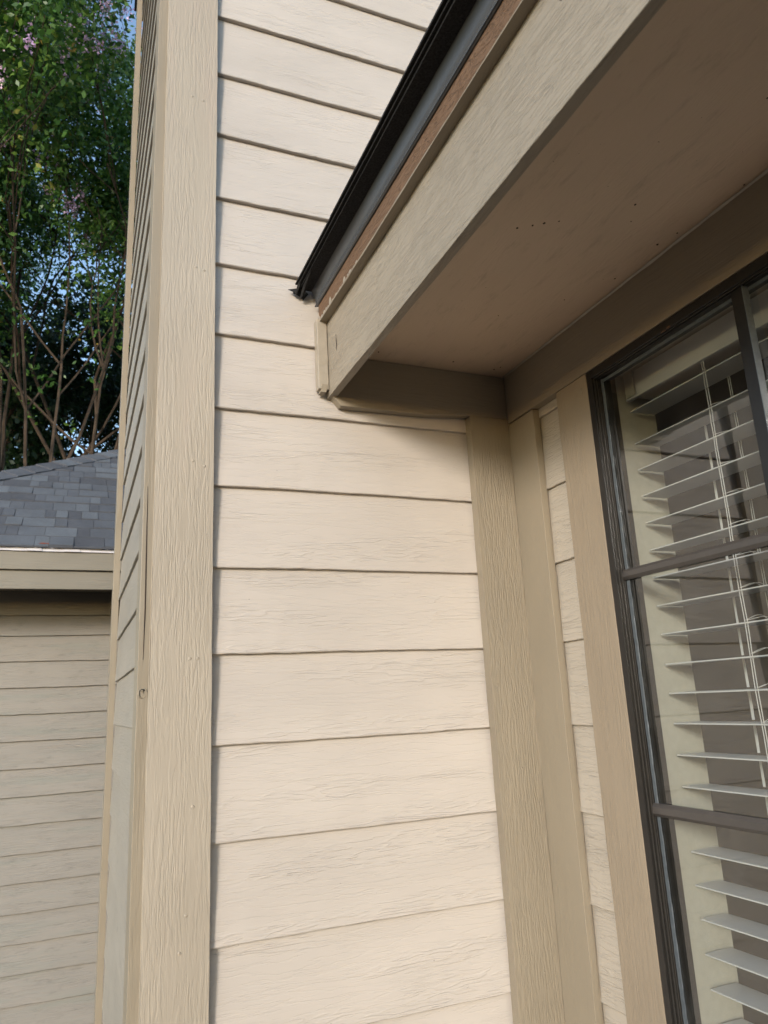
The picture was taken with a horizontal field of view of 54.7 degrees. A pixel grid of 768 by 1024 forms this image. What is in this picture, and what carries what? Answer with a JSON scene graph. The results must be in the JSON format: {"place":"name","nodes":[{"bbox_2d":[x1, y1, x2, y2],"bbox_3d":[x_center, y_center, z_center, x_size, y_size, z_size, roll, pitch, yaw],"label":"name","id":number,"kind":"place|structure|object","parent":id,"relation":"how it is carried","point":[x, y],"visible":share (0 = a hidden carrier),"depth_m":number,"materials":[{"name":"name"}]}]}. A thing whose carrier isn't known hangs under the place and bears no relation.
{"place":"outdoors","nodes":[
{"label":"outdoors","id":0,"kind":"place"},
{"bbox_2d":[0,449,125,1023],"bbox_3d":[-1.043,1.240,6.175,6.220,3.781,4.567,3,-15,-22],"label":"house","id":1,"kind":"structure","parent":0,"point":[57,528],"depth_m":3.94,"materials":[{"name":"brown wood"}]},
{"bbox_2d":[0,290,128,469],"bbox_3d":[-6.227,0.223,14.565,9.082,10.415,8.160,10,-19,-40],"label":"tree","id":2,"kind":"object","parent":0,"point":[14,429],"visible":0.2,"depth_m":12.37,"materials":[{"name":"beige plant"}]},
{"bbox_2d":[0,0,132,455],"bbox_3d":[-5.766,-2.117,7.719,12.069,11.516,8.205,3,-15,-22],"label":"flowering tree","id":3,"kind":"object","parent":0,"point":[62,81],"visible":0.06,"depth_m":6.42,"materials":[{"name":"green plant"}]},
{"bbox_2d":[1,257,132,468],"bbox_3d":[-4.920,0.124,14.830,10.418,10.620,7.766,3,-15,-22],"label":"tree","id":4,"kind":"object","parent":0,"point":[109,390],"visible":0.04,"depth_m":13.24,"materials":[{"name":"green plant"}]},
{"bbox_2d":[0,0,140,471],"bbox_3d":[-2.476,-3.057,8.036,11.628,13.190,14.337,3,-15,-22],"label":"flowering tree","id":5,"kind":"object","parent":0,"point":[106,208],"visible":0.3,"depth_m":8.96,"materials":[{"name":"green plant"}]},
{"bbox_2d":[0,0,141,460],"bbox_3d":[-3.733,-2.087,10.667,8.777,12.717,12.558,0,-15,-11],"label":"flowering tree","id":6,"kind":"object","parent":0,"point":[22,210],"visible":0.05,"depth_m":8.95,"materials":[{"name":"green plant"}]},
{"bbox_2d":[0,0,142,458],"label":"sky","id":7,"kind":"structure","parent":0,"point":[133,22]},
{"bbox_2d":[94,0,767,1023],"bbox_3d":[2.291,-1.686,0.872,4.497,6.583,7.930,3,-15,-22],"label":"house","id":8,"kind":"structure","parent":0,"point":[416,290],"depth_m":1.56,"materials":[{"name":"beige wood"}]},
{"bbox_2d":[586,253,767,1023],"bbox_3d":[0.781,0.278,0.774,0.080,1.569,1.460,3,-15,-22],"label":"window","id":9,"kind":"structure","parent":8,"relation":"in","point":[658,814],"depth_m":1.38,"materials":[{"name":"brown metal"}]},
{"bbox_2d":[623,289,767,1023],"bbox_3d":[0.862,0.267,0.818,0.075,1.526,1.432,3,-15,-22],"label":"window blind","id":10,"kind":"object","parent":8,"relation":"attached to","point":[715,344],"depth_m":1.40,"materials":[{"name":"white plastic"}]}
]}

